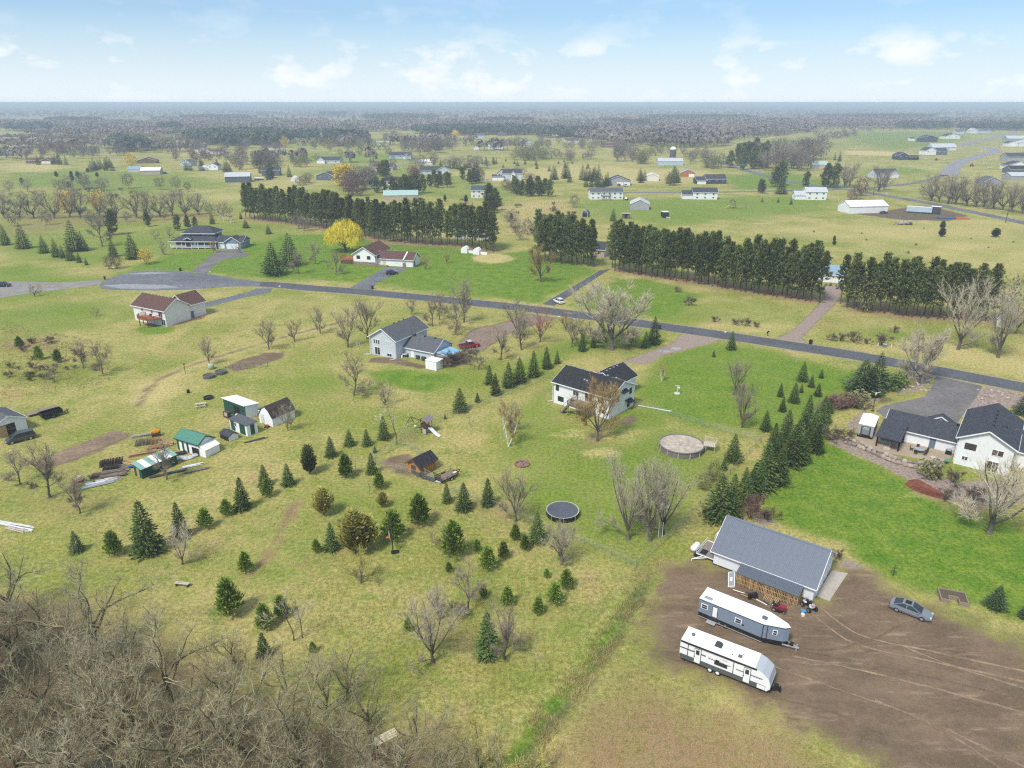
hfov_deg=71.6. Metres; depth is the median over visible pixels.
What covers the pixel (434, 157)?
bare tree
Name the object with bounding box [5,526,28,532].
old boards
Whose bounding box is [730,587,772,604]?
scrap boards
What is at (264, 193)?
pine tree
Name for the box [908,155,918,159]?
black shed
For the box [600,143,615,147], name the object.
brown house
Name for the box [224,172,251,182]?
grey barn
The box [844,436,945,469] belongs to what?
boulder wall
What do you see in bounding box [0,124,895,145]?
budding brush
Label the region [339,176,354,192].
budding tree
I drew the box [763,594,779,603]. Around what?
pallet stack
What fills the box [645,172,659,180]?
cream garage
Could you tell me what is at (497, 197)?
pine tree
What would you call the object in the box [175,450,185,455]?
wire crate
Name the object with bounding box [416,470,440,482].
run clutter
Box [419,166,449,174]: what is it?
gabled house
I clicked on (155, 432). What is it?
orange tarp
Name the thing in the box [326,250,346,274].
bare tree
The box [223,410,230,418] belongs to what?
wood rack
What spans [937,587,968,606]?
raised bed
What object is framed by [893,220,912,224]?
log heap
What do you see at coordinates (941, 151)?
dark roof house
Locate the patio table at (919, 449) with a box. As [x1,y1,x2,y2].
[915,447,924,450]
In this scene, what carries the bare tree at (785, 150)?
on the ground at (874, 518)
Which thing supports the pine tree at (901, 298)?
on the ground at (874, 518)
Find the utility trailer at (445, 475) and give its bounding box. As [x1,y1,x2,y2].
[433,468,459,481]
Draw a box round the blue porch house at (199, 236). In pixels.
[168,225,250,248]
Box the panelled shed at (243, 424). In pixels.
[228,414,257,435]
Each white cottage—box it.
[206,162,221,169]
[369,180,385,188]
[384,177,398,184]
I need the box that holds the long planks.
[0,520,33,531]
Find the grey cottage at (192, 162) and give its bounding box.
[179,159,196,165]
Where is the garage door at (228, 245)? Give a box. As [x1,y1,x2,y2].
[226,244,238,248]
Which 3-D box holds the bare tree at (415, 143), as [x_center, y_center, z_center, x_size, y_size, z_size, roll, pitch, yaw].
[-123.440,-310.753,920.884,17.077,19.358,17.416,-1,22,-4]
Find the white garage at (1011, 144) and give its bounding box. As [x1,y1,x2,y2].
[1002,141,1017,146]
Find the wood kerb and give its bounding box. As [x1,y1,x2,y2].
[244,437,266,442]
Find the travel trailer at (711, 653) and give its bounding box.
[679,626,780,691]
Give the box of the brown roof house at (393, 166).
[372,163,396,170]
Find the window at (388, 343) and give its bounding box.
[385,341,391,346]
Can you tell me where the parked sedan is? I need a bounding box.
[888,596,933,621]
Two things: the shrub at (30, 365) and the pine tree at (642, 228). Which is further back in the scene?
the pine tree at (642, 228)
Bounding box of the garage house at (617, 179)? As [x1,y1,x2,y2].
[604,175,630,185]
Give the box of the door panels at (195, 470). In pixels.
[184,466,211,473]
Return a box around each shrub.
[2,369,17,376]
[26,361,38,367]
[38,371,52,379]
[40,364,51,369]
[43,336,54,342]
[440,348,468,364]
[440,355,453,367]
[453,345,480,359]
[678,295,696,303]
[696,505,707,514]
[738,492,767,520]
[739,318,750,325]
[759,506,784,520]
[821,393,845,409]
[821,424,849,441]
[824,334,837,340]
[827,392,866,408]
[831,548,844,558]
[833,333,845,340]
[836,427,861,443]
[843,330,862,342]
[846,388,875,407]
[874,331,896,344]
[880,373,911,390]
[887,325,899,331]
[891,370,916,382]
[916,458,946,479]
[935,486,955,499]
[945,479,991,507]
[946,466,968,482]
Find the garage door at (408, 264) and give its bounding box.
[405,261,411,266]
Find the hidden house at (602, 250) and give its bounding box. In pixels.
[594,241,608,257]
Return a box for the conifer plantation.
[107,121,297,151]
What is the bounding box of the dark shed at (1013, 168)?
[1002,165,1023,172]
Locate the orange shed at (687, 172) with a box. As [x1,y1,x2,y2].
[680,168,694,176]
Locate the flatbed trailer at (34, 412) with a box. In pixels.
[24,405,57,415]
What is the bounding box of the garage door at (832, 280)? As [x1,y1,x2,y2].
[824,276,834,282]
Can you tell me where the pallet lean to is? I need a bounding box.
[735,563,803,606]
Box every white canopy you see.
[461,245,472,252]
[473,247,486,254]
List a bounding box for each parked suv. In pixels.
[0,281,11,286]
[385,270,397,274]
[553,297,563,303]
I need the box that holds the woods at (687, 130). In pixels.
[566,116,1023,146]
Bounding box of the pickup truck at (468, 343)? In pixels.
[458,340,479,348]
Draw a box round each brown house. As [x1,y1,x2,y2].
[564,138,578,142]
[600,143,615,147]
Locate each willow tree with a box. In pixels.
[52,189,77,212]
[86,189,108,208]
[123,152,137,165]
[136,247,152,263]
[279,137,289,147]
[320,218,363,251]
[330,164,350,185]
[334,164,351,179]
[336,162,354,182]
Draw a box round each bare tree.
[1,180,15,191]
[1,443,28,483]
[4,208,22,222]
[10,439,66,497]
[19,177,34,190]
[35,208,51,224]
[52,178,66,190]
[54,468,86,513]
[61,175,73,186]
[62,181,76,192]
[63,339,87,368]
[75,170,90,184]
[76,172,88,188]
[77,146,86,158]
[82,181,91,190]
[83,209,98,223]
[85,213,114,246]
[86,145,96,155]
[86,341,112,373]
[88,178,107,193]
[95,209,106,221]
[96,177,108,187]
[104,144,114,154]
[112,146,121,154]
[120,171,133,187]
[122,211,130,221]
[141,436,173,479]
[153,177,165,189]
[162,141,171,151]
[165,513,202,564]
[168,176,180,188]
[183,181,190,189]
[195,336,215,362]
[201,200,215,214]
[224,150,235,160]
[230,155,243,171]
[232,151,244,161]
[235,152,245,165]
[248,151,260,163]
[251,151,264,167]
[252,315,276,349]
[260,154,276,166]
[272,400,294,430]
[284,319,301,341]
[286,248,307,273]
[289,210,303,228]
[297,216,309,228]
[305,308,324,333]
[308,243,320,263]
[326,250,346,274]
[330,303,361,346]
[336,349,375,395]
[342,169,359,188]
[349,296,382,338]
[354,167,370,185]
[358,166,372,185]
[362,166,375,184]
[385,588,469,677]
[398,134,408,144]
[405,298,417,311]
[406,140,414,149]
[411,138,421,149]
[415,140,425,152]
[417,154,428,165]
[420,298,442,326]
[422,576,451,620]
[424,142,433,151]
[429,153,439,162]
[431,291,447,319]
[434,140,443,150]
[441,293,468,332]
[445,557,487,617]
[446,136,458,149]
[446,276,473,322]
[447,155,457,168]
[473,153,482,165]
[473,167,484,181]
[478,598,526,659]
[490,323,511,359]
[491,465,540,521]
[498,298,530,334]
[499,401,522,427]
[503,210,519,224]
[508,305,532,349]
[509,218,521,230]
[514,225,525,237]
[521,217,534,234]
[539,518,580,564]
[563,154,571,162]
[563,316,584,346]
[564,277,655,350]
[566,150,576,157]
[568,195,579,205]
[577,321,593,341]
[591,443,657,540]
[613,148,625,159]
[620,147,629,159]
[624,454,687,541]
[628,151,635,160]
[635,456,698,534]
[686,152,694,162]
[723,358,756,394]
[728,381,766,427]
[759,150,773,164]
[769,138,781,158]
[769,149,787,170]
[773,147,790,164]
[776,144,793,163]
[784,140,800,149]
[796,150,813,170]
[797,136,814,151]
[797,145,819,168]
[799,136,815,158]
[805,136,827,155]
[814,136,832,156]
[895,321,955,384]
[917,186,928,197]
[935,272,1013,349]
[950,448,1023,534]
[961,276,1008,315]
[980,287,1023,357]
[984,197,993,207]
[997,274,1023,333]
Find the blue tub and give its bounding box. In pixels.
[801,609,805,616]
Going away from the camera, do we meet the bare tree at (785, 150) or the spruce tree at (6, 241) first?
the spruce tree at (6, 241)
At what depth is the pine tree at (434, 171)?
550.53 m
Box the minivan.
[4,428,36,444]
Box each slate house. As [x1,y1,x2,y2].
[261,167,281,175]
[315,171,337,180]
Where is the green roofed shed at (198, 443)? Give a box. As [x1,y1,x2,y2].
[173,428,219,457]
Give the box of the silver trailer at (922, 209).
[906,206,931,213]
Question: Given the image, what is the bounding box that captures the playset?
[403,414,440,436]
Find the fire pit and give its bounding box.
[514,460,529,467]
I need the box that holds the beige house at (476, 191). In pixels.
[470,185,493,197]
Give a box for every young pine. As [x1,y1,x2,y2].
[14,336,25,347]
[32,344,43,358]
[51,348,64,361]
[101,529,124,555]
[194,507,214,528]
[212,575,245,616]
[218,498,233,514]
[236,551,254,571]
[253,602,275,630]
[259,478,273,496]
[273,594,290,617]
[308,641,317,652]
[311,539,321,552]
[336,452,353,476]
[372,471,386,488]
[379,507,406,540]
[403,617,411,631]
[407,492,430,526]
[437,519,467,557]
[445,561,452,572]
[472,539,481,552]
[476,544,497,569]
[479,584,487,596]
[497,540,509,558]
[500,584,514,606]
[509,523,521,539]
[519,534,530,550]
[530,595,544,615]
[542,568,549,577]
[543,580,564,604]
[558,568,574,589]
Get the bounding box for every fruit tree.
[29,283,41,296]
[42,364,65,381]
[159,240,168,254]
[231,237,244,251]
[373,380,395,404]
[428,524,446,546]
[465,350,489,369]
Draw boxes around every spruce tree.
[0,224,10,244]
[14,223,32,248]
[37,236,48,253]
[50,240,59,256]
[55,153,62,164]
[58,246,65,257]
[62,219,81,251]
[64,243,75,260]
[68,531,86,555]
[76,231,90,251]
[76,252,81,262]
[107,237,118,256]
[123,232,140,259]
[127,500,167,562]
[169,502,191,540]
[197,161,203,170]
[209,212,214,223]
[222,160,228,171]
[232,476,253,512]
[241,220,249,227]
[255,633,272,661]
[257,161,263,172]
[257,464,272,486]
[260,243,289,274]
[265,168,271,179]
[265,225,271,233]
[277,234,303,265]
[279,463,296,487]
[321,522,342,553]
[323,436,338,458]
[341,430,356,447]
[360,429,372,447]
[364,453,378,475]
[377,416,391,440]
[441,482,452,504]
[451,388,468,413]
[452,483,474,513]
[472,611,501,663]
[474,392,479,402]
[479,478,495,508]
[483,364,493,384]
[490,372,500,395]
[501,362,516,389]
[513,357,527,383]
[526,350,540,378]
[527,511,547,545]
[541,346,552,368]
[550,167,557,179]
[554,352,560,363]
[560,163,567,178]
[566,172,571,181]
[577,166,585,179]
[577,332,586,351]
[582,167,589,180]
[583,175,588,186]
[590,334,596,347]
[593,170,598,185]
[594,318,607,342]
[595,174,600,186]
[599,176,604,186]
[605,172,611,185]
[610,209,615,220]
[636,167,642,180]
[640,332,650,348]
[646,316,661,345]
[699,473,736,525]
[716,484,744,521]
[720,457,727,470]
[722,434,743,465]
[724,474,741,502]
[726,333,736,349]
[737,467,749,487]
[738,476,755,508]
[744,468,762,502]
[748,460,770,497]
[751,441,782,492]
[759,411,772,432]
[759,435,780,472]
[763,423,780,451]
[771,446,793,487]
[773,433,788,469]
[774,176,787,193]
[776,408,794,441]
[777,384,783,396]
[777,419,791,459]
[778,397,786,411]
[783,424,807,470]
[786,416,808,456]
[787,382,800,403]
[794,363,809,382]
[798,429,812,465]
[799,413,813,447]
[801,394,814,417]
[801,400,814,430]
[805,408,823,445]
[807,375,815,387]
[809,422,827,454]
[813,384,822,397]
[815,402,829,432]
[818,369,824,378]
[818,402,831,424]
[819,396,828,409]
[826,398,834,413]
[840,359,881,396]
[853,365,886,397]
[865,352,892,393]
[979,585,1010,612]
[1010,396,1023,414]
[1017,607,1023,618]
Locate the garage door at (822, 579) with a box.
[815,571,824,596]
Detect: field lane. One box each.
[108,153,252,158]
[397,148,526,165]
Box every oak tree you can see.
[0,188,17,217]
[0,191,32,218]
[0,541,51,615]
[0,570,42,666]
[0,572,36,633]
[0,580,86,648]
[0,589,27,646]
[0,624,71,745]
[0,677,102,767]
[0,681,61,756]
[0,685,11,726]
[0,688,129,767]
[6,189,47,217]
[13,541,182,666]
[25,584,110,682]
[25,632,158,757]
[26,190,63,218]
[41,730,115,767]
[42,191,78,217]
[44,636,176,766]
[52,617,152,712]
[55,678,197,767]
[64,189,91,218]
[85,192,107,216]
[86,587,159,682]
[91,583,251,723]
[91,682,252,767]
[96,190,128,216]
[115,184,143,217]
[127,188,159,213]
[129,643,257,755]
[141,190,170,216]
[154,187,181,215]
[166,680,298,767]
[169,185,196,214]
[176,626,252,713]
[176,627,301,767]
[188,723,324,767]
[189,193,207,214]
[191,624,254,675]
[210,200,227,215]
[238,692,341,767]
[249,623,333,713]
[255,635,362,767]
[288,642,353,721]
[304,694,394,767]
[321,637,388,702]
[326,652,393,751]
[338,731,381,767]
[366,712,453,767]
[381,671,466,765]
[418,717,513,767]
[419,718,477,767]
[449,737,529,767]
[755,149,776,170]
[772,136,783,150]
[786,145,802,168]
[789,152,803,168]
[790,152,807,169]
[794,146,808,168]
[805,142,823,163]
[837,164,854,187]
[845,161,866,185]
[860,164,891,191]
[874,170,898,189]
[918,171,948,200]
[930,174,957,201]
[931,173,970,203]
[949,177,972,204]
[956,173,994,205]
[963,181,991,206]
[970,178,1003,206]
[985,178,1017,208]
[989,185,1022,209]
[1000,181,1023,211]
[1013,186,1023,213]
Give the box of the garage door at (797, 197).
[796,196,804,199]
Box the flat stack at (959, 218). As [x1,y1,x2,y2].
[936,217,970,219]
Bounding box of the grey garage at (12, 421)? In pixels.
[0,407,27,437]
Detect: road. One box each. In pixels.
[260,282,1023,391]
[623,189,840,192]
[720,161,1023,224]
[855,175,947,189]
[939,131,1021,175]
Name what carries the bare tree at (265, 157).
on the ground at (874, 518)
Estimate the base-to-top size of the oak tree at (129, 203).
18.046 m
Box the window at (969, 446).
[964,443,976,450]
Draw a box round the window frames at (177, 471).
[169,467,187,473]
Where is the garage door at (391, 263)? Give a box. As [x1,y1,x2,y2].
[389,260,401,266]
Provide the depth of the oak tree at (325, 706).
73.73 m
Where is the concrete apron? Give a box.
[816,570,847,600]
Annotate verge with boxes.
[237,281,1023,392]
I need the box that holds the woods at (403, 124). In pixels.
[151,116,588,161]
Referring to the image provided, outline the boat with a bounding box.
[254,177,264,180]
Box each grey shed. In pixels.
[630,197,649,209]
[1001,172,1023,180]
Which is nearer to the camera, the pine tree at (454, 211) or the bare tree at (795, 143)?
the pine tree at (454, 211)
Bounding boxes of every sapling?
[255,587,305,640]
[289,594,318,637]
[349,454,361,473]
[372,398,406,444]
[533,649,544,670]
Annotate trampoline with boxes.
[546,501,578,523]
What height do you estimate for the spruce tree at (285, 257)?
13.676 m
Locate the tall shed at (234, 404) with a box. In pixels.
[221,395,259,417]
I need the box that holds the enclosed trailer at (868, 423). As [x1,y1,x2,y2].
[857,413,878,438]
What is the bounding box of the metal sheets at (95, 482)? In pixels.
[85,477,114,485]
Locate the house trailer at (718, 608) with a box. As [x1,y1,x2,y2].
[698,587,798,650]
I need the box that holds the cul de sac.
[100,270,259,289]
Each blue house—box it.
[474,133,484,137]
[497,132,506,135]
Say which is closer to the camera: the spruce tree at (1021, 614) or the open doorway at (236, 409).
the spruce tree at (1021, 614)
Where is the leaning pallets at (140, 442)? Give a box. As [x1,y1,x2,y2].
[134,437,153,446]
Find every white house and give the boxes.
[886,403,1023,475]
[940,133,959,138]
[1016,139,1023,146]
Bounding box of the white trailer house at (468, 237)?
[454,230,493,239]
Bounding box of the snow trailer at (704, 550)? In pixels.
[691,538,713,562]
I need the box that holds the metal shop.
[710,515,837,601]
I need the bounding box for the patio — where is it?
[855,429,953,460]
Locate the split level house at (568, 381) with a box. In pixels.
[551,362,638,418]
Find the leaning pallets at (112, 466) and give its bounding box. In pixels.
[102,463,117,470]
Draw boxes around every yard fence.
[401,374,548,439]
[450,486,636,565]
[634,399,761,439]
[637,436,761,562]
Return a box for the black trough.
[748,592,757,599]
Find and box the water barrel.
[208,363,213,369]
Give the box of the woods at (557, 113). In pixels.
[0,105,1023,120]
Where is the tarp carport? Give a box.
[437,346,460,358]
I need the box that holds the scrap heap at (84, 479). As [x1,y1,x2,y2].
[72,473,97,484]
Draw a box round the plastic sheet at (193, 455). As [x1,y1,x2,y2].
[177,453,198,460]
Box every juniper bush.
[299,443,316,473]
[309,485,334,514]
[334,507,373,553]
[351,513,379,548]
[376,490,388,505]
[938,227,946,236]
[940,220,946,227]
[991,228,1000,236]
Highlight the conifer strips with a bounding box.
[318,111,1023,130]
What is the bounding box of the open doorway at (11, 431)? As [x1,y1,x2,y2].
[0,422,16,435]
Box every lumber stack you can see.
[91,468,124,478]
[98,467,128,479]
[104,476,120,480]
[105,464,125,469]
[122,460,132,465]
[128,449,155,457]
[130,432,150,438]
[146,444,164,449]
[158,438,175,445]
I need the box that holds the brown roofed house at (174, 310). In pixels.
[130,290,206,327]
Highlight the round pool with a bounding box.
[658,433,716,458]
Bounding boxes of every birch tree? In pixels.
[218,202,226,220]
[225,206,232,221]
[497,398,524,446]
[659,363,666,380]
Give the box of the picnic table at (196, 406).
[195,402,205,408]
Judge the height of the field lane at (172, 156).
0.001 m
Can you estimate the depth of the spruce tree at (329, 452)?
128.67 m
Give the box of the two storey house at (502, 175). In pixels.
[491,169,521,180]
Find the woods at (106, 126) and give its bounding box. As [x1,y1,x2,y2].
[0,118,307,159]
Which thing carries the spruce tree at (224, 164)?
on the ground at (874, 518)
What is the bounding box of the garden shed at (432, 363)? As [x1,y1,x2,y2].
[425,356,442,370]
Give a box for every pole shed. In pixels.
[140,167,162,174]
[383,190,417,200]
[810,161,827,168]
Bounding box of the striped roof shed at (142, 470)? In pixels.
[131,448,177,478]
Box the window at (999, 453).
[991,449,1003,457]
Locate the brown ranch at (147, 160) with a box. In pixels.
[136,157,158,163]
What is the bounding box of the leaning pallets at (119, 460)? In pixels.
[99,456,122,467]
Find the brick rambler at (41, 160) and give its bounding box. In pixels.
[25,157,54,163]
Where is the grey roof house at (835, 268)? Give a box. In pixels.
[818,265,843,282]
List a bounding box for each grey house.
[367,315,453,359]
[389,152,411,158]
[868,169,899,177]
[926,143,956,149]
[952,129,964,133]
[974,175,1001,186]
[977,128,991,132]
[999,153,1023,161]
[1002,136,1023,141]
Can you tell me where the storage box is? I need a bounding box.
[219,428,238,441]
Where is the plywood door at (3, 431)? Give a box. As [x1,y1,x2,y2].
[0,425,7,437]
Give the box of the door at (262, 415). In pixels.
[260,413,264,423]
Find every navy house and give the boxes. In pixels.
[693,174,726,183]
[892,152,909,159]
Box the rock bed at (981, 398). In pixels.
[898,374,1021,405]
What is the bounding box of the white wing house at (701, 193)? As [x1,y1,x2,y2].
[680,187,718,199]
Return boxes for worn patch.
[103,284,177,288]
[130,272,164,273]
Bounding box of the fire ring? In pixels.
[203,395,212,399]
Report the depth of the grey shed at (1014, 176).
587.51 m
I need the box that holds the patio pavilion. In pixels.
[875,418,908,451]
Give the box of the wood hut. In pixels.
[622,213,630,218]
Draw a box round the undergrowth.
[0,607,436,767]
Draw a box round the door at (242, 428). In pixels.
[239,424,245,434]
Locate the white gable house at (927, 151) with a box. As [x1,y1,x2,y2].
[919,147,936,154]
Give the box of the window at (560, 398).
[558,396,563,401]
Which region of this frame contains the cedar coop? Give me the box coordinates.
[404,450,437,475]
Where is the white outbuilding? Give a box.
[210,149,225,153]
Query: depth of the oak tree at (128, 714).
68.21 m
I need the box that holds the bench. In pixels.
[175,581,189,587]
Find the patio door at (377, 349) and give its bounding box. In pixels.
[375,346,379,354]
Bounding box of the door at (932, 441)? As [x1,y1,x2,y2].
[928,438,935,447]
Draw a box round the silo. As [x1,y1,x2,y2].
[669,146,675,157]
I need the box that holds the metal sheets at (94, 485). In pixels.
[80,478,121,489]
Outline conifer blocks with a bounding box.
[0,113,935,130]
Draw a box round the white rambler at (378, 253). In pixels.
[340,240,420,266]
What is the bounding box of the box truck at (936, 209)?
[926,206,941,213]
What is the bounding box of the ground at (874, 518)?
[0,106,1023,767]
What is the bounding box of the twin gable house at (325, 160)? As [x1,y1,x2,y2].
[316,157,342,163]
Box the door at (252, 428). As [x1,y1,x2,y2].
[250,424,254,434]
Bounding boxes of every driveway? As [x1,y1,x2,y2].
[0,280,100,297]
[192,250,248,273]
[205,288,271,307]
[351,267,406,289]
[543,269,609,305]
[877,376,981,422]
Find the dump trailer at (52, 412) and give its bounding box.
[38,406,68,417]
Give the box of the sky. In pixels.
[0,0,1023,105]
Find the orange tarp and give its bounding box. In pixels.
[151,429,160,436]
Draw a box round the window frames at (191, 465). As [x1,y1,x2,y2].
[182,462,202,468]
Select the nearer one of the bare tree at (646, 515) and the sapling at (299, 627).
the sapling at (299, 627)
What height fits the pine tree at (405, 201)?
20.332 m
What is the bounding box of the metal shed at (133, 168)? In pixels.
[127,166,141,171]
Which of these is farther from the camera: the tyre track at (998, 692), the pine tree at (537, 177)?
the pine tree at (537, 177)
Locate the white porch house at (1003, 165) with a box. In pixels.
[999,160,1023,168]
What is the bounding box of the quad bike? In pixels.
[800,597,817,612]
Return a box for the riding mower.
[769,600,786,613]
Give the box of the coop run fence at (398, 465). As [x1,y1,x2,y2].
[372,439,434,479]
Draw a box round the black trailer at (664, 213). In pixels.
[661,211,669,217]
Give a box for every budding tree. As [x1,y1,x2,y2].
[53,146,62,154]
[68,144,78,151]
[102,256,114,268]
[109,254,124,268]
[190,150,201,161]
[197,146,206,153]
[204,152,211,159]
[206,148,215,157]
[209,241,215,250]
[215,148,222,158]
[249,158,257,167]
[292,155,303,165]
[295,176,303,185]
[299,173,310,183]
[302,155,311,166]
[304,171,315,182]
[325,140,333,150]
[330,545,377,583]
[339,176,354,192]
[339,179,354,192]
[343,139,352,148]
[343,177,359,195]
[352,177,370,193]
[375,140,381,148]
[381,139,389,148]
[409,167,420,175]
[419,256,430,269]
[447,704,534,767]
[476,728,556,767]
[501,179,510,189]
[511,150,518,157]
[517,149,529,159]
[523,303,557,341]
[527,241,557,281]
[528,150,539,160]
[536,149,549,158]
[539,147,551,158]
[558,309,571,328]
[567,372,621,441]
[623,328,640,345]
[632,146,640,153]
[635,150,647,163]
[635,153,645,163]
[651,146,659,155]
[664,171,675,185]
[665,169,680,184]
[695,471,712,489]
[698,152,713,165]
[701,155,714,167]
[704,458,724,481]
[707,156,721,168]
[714,152,726,164]
[846,190,854,198]
[850,183,865,197]
[851,275,885,311]
[853,176,874,194]
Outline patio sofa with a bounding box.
[877,439,890,447]
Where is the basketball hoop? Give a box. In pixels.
[386,531,398,553]
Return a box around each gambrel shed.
[258,397,294,426]
[582,209,589,216]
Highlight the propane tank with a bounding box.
[690,542,700,552]
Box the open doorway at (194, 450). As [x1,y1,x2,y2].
[192,447,199,455]
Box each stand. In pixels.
[372,728,399,763]
[658,503,668,536]
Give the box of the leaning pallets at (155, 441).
[150,436,159,444]
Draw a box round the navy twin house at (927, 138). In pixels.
[916,135,937,141]
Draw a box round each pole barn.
[656,158,683,165]
[837,200,888,213]
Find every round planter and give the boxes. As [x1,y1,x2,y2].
[202,373,214,378]
[215,369,226,374]
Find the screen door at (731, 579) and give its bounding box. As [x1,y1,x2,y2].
[727,571,734,586]
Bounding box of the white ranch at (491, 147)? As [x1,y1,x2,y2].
[488,145,502,148]
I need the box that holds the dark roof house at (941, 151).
[934,148,947,154]
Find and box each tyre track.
[775,666,1023,767]
[780,698,933,767]
[793,656,1023,712]
[795,625,900,650]
[795,649,1023,698]
[812,614,1023,681]
[820,607,1023,671]
[875,699,1000,767]
[900,644,1023,688]
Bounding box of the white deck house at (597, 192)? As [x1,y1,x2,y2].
[588,187,623,199]
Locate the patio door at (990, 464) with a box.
[984,460,998,473]
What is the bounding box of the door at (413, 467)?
[411,465,415,474]
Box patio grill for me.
[945,448,951,454]
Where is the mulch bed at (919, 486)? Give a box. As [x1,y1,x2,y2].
[905,479,948,498]
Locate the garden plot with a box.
[33,430,129,466]
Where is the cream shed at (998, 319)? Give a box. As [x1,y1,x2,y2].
[995,311,1004,326]
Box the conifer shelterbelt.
[293,123,596,140]
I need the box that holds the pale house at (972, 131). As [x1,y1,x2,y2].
[966,128,978,133]
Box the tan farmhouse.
[263,145,283,149]
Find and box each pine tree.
[101,209,117,232]
[141,212,151,226]
[171,214,180,230]
[183,215,191,227]
[191,216,197,225]
[239,182,249,217]
[243,181,252,218]
[247,185,255,219]
[251,190,259,219]
[255,183,265,218]
[256,187,266,220]
[259,189,271,221]
[264,188,274,219]
[268,188,280,222]
[272,192,283,222]
[278,189,286,223]
[285,194,293,224]
[286,187,290,215]
[289,193,298,222]
[291,185,300,219]
[293,197,301,217]
[294,187,310,220]
[299,194,311,226]
[305,193,315,222]
[307,193,316,222]
[311,192,321,227]
[313,196,325,228]
[319,189,330,228]
[319,190,333,226]
[323,191,339,223]
[329,192,341,222]
[337,197,345,221]
[342,201,350,220]
[343,194,354,222]
[349,202,359,228]
[352,198,363,228]
[356,199,368,237]
[362,200,372,235]
[365,197,371,235]
[367,204,378,239]
[371,176,380,192]
[371,198,381,239]
[375,163,381,174]
[375,201,388,238]
[379,160,387,176]
[379,208,388,236]
[380,178,387,190]
[383,204,393,241]
[384,159,391,176]
[387,199,402,240]
[389,176,394,189]
[391,182,398,189]
[396,177,402,189]
[396,201,403,238]
[397,197,412,240]
[398,205,408,242]
[402,176,411,189]
[403,204,415,242]
[410,179,417,189]
[410,197,418,241]
[410,206,423,244]
[411,173,421,189]
[414,201,425,241]
[416,200,430,244]
[417,173,426,191]
[423,201,439,245]
[426,174,432,186]
[426,210,434,239]
[431,169,436,184]
[431,207,445,245]
[433,173,442,187]
[434,198,444,242]
[440,210,453,245]
[442,172,451,186]
[446,205,453,243]
[447,203,460,246]
[454,203,465,247]
[459,166,465,178]
[459,205,472,245]
[464,205,480,246]
[465,169,472,183]
[473,171,478,182]
[473,206,485,248]
[475,201,490,247]
[477,206,495,250]
[481,182,492,199]
[482,194,493,209]
[486,210,497,251]
[486,210,499,241]
[488,194,497,210]
[494,191,502,210]
[509,176,516,193]
[513,178,520,193]
[518,180,525,195]
[523,179,533,195]
[527,178,535,196]
[529,208,543,257]
[534,175,543,191]
[534,220,544,256]
[535,179,544,194]
[537,217,553,262]
[542,213,558,260]
[543,178,547,193]
[544,179,554,195]
[547,214,561,262]
[554,210,560,260]
[555,218,566,263]
[557,213,565,260]
[558,218,572,263]
[566,222,575,264]
[568,214,578,261]
[570,220,584,264]
[572,217,587,265]
[583,225,593,266]
[587,218,596,263]
[588,227,600,261]
[603,222,616,265]
[606,220,622,270]
[612,221,629,271]
[613,217,625,268]
[617,225,630,271]
[624,224,642,273]
[625,221,633,264]
[625,235,635,272]
[634,233,646,274]
[638,225,645,271]
[640,228,652,275]
[641,224,651,270]
[641,230,659,275]
[647,229,662,277]
[655,227,668,278]
[658,228,674,278]
[665,229,677,279]
[671,227,686,280]
[678,227,693,281]
[681,235,695,281]
[685,233,694,279]
[690,234,703,282]
[692,235,707,283]
[698,231,712,280]
[698,235,715,284]
[701,230,715,282]
[705,234,722,285]
[711,230,725,283]
[713,240,725,286]
[714,245,732,288]
[721,241,737,287]
[723,235,731,285]
[725,150,734,167]
[728,244,742,289]
[733,143,744,165]
[734,237,751,291]
[738,241,756,291]
[739,152,747,169]
[742,143,748,162]
[746,141,755,162]
[748,145,762,168]
[750,234,762,289]
[750,246,764,292]
[753,239,770,293]
[754,137,759,144]
[758,179,767,191]
[758,243,778,295]
[761,147,769,165]
[767,237,777,291]
[767,238,786,296]
[769,166,782,185]
[770,237,786,291]
[772,249,786,296]
[777,160,790,182]
[780,249,796,294]
[781,252,796,297]
[782,238,798,294]
[784,250,801,298]
[792,247,813,299]
[795,244,807,295]
[798,246,817,300]
[799,242,815,296]
[801,171,811,185]
[806,246,826,301]
[811,240,824,297]
[814,249,833,302]
[819,163,832,186]
[827,162,844,187]
[835,252,852,303]
[840,262,854,301]
[841,251,864,307]
[848,262,866,308]
[854,256,879,308]
[866,266,879,310]
[872,262,882,307]
[874,258,893,312]
[876,251,893,306]
[879,256,901,313]
[888,258,914,314]
[892,267,910,311]
[895,256,924,316]
[903,256,925,312]
[904,263,928,317]
[918,269,937,317]
[921,256,942,314]
[922,264,945,318]
[928,259,947,314]
[932,271,953,319]
[939,261,963,319]
[939,264,952,314]
[951,263,976,317]
[955,268,976,319]
[966,269,987,313]
[971,263,989,311]
[976,269,996,320]
[981,263,1006,320]
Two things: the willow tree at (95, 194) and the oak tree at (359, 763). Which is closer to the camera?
the oak tree at (359, 763)
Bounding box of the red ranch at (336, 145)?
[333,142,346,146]
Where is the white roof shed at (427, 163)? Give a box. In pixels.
[418,159,433,164]
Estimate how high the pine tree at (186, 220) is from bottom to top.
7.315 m
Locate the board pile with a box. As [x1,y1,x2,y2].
[148,472,169,478]
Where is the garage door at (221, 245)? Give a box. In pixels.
[218,243,224,248]
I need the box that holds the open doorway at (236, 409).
[233,405,239,413]

